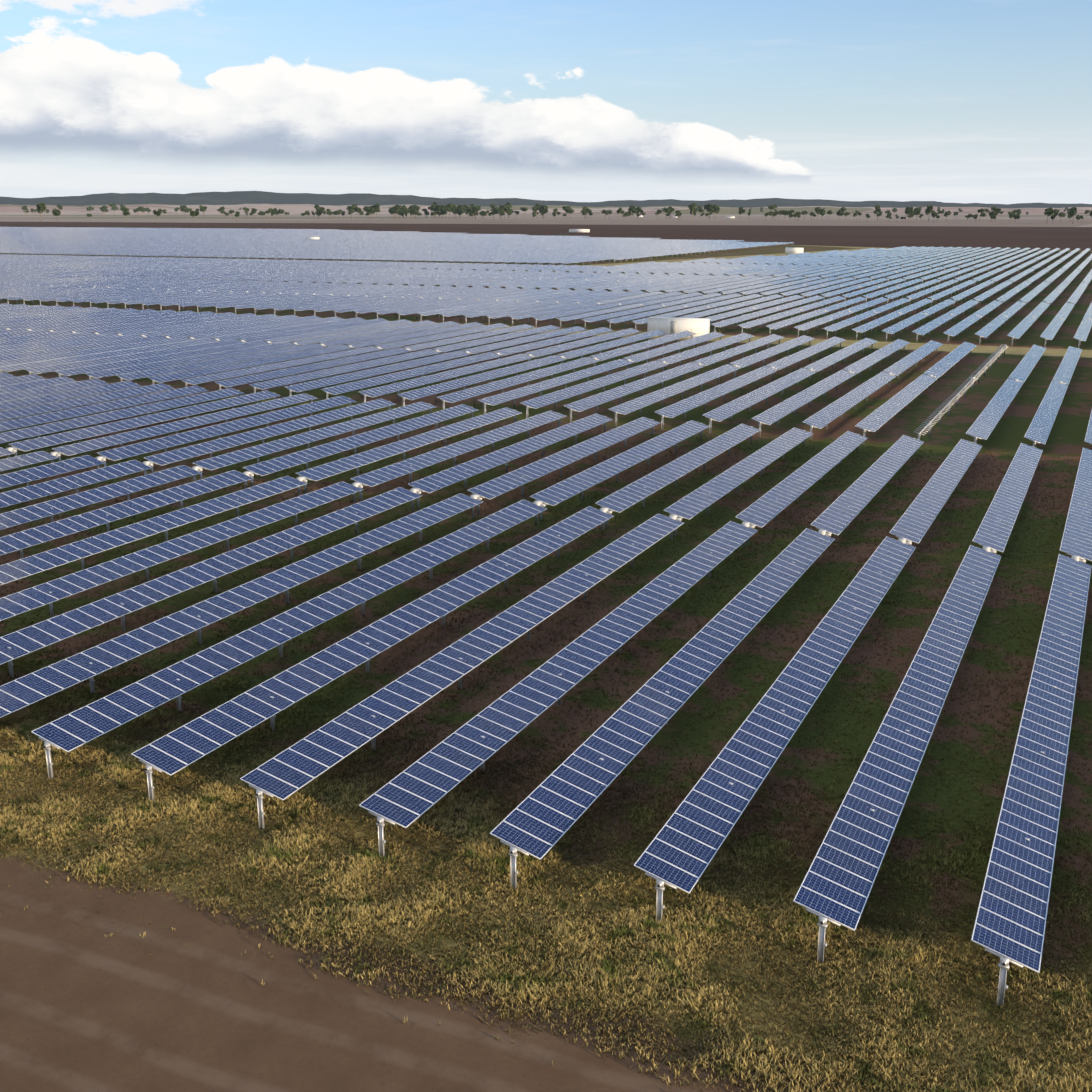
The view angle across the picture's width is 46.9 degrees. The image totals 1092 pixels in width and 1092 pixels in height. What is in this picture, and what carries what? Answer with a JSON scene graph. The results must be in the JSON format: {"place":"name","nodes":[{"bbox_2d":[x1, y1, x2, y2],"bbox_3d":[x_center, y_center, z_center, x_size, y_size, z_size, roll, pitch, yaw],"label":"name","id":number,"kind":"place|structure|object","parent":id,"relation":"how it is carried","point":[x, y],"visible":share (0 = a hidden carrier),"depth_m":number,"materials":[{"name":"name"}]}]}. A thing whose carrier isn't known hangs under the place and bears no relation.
{"place":"outdoors","nodes":[
{"label":"outdoors","id":0,"kind":"place"},
{"bbox_2d":[0,214,1091,1091],"bbox_3d":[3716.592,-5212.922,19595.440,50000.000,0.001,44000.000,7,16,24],"label":"ground","id":1,"kind":"structure","parent":0,"point":[188,1004],"depth_m":56.77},
{"bbox_2d":[305,237,319,238],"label":"inverter station","id":2,"kind":"object","parent":1,"relation":"on","point":[312,237],"visible":0.55,"depth_m":915.79,"materials":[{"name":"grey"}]},
{"bbox_2d":[0,222,1028,234],"bbox_3d":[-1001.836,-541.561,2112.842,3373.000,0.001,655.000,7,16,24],"label":"ploughed field","id":3,"kind":"structure","parent":1,"relation":"on","point":[954,230],"depth_m":1656.64,"materials":[{"name":"brown soil"}]},
{"bbox_2d":[0,227,1091,1005],"bbox_3d":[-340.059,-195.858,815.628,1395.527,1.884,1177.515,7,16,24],"label":"solar panels","id":4,"kind":"object","parent":1,"relation":"on","point":[680,851],"visible":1,"depth_m":96.02,"materials":[{"name":"blue"}]},
{"bbox_2d":[0,648,1091,1091],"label":"verge grass","id":5,"kind":"structure","parent":1,"relation":"on","point":[126,766],"depth_m":41.42,"materials":[{"name":"plant"}]},
{"bbox_2d":[22,202,1091,223],"bbox_3d":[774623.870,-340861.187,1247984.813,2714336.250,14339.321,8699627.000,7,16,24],"label":"trees","id":6,"kind":"object","parent":1,"relation":"on","point":[459,210],"visible":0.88,"depth_m":3190.11,"materials":[{"name":"green plant"}]},
{"bbox_2d":[569,229,589,231],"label":"inverter station","id":7,"kind":"object","parent":1,"relation":"on","point":[579,230],"visible":0.93,"depth_m":1292.89,"materials":[{"name":"grey metal"}]},
{"bbox_2d":[374,230,978,247],"bbox_3d":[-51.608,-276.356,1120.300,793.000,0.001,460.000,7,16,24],"label":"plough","id":8,"kind":"object","parent":1,"relation":"on","point":[879,240],"visible":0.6,"depth_m":1053.02,"materials":[{"name":"brown soil"}]},
{"bbox_2d":[385,322,1091,357],"bbox_3d":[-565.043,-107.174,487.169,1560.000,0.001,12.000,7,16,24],"label":"road","id":9,"kind":"structure","parent":1,"relation":"on","point":[992,349],"depth_m":211.91,"materials":[{"name":"brown soil"}]},
{"bbox_2d":[647,317,719,337],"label":"inverter station","id":10,"kind":"object","parent":9,"relation":"on","point":[697,326],"visible":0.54,"depth_m":227.01,"materials":[{"name":"grey metal"}]},
{"bbox_2d":[579,248,903,266],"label":"dirt road","id":11,"kind":"structure","parent":1,"relation":"on","point":[727,257],"depth_m":596.81,"materials":[{"name":"brown soil"}]},
{"bbox_2d":[784,247,803,253],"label":"inverter station","id":12,"kind":"object","parent":11,"relation":"on","point":[788,250],"visible":0.79,"depth_m":655.23,"materials":[{"name":"grey metal"}]},
{"bbox_2d":[800,245,879,247],"bbox_3d":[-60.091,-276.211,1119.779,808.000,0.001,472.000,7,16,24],"label":"verge","id":13,"kind":"structure","parent":1,"relation":"on","point":[843,246],"depth_m":793.18,"materials":[{"name":"green plant"}]},
{"bbox_2d":[875,248,1068,250],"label":"verge","id":14,"kind":"structure","parent":1,"relation":"on","point":[978,249],"depth_m":714.78,"materials":[{"name":"green plant"}]},
{"bbox_2d":[905,227,1091,250],"bbox_3d":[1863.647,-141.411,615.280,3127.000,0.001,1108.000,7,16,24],"label":"field","id":15,"kind":"structure","parent":1,"relation":"on","point":[1063,238],"depth_m":949.44,"materials":[{"name":"brown soil"}]},
{"bbox_2d":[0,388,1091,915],"bbox_3d":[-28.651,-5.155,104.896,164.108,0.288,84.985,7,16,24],"label":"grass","id":16,"kind":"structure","parent":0,"point":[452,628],"depth_m":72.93,"materials":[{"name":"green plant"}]},
{"bbox_2d":[0,191,1091,207],"bbox_3d":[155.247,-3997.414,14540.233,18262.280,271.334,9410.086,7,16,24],"label":"hills","id":17,"kind":"structure","parent":0,"point":[232,198],"depth_m":15818.71,"materials":[{"name":"green plant"}]},
{"bbox_2d":[0,204,1091,214],"bbox_3d":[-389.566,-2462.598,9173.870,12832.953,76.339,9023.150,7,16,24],"label":"trees","id":18,"kind":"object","parent":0,"point":[7,209],"depth_m":7860.58,"materials":[{"name":"green plant"}]},
{"bbox_2d":[0,0,1091,203],"label":"sky","id":19,"kind":"structure","parent":0,"point":[946,101],"materials":[{"name":"blue"}]}
]}

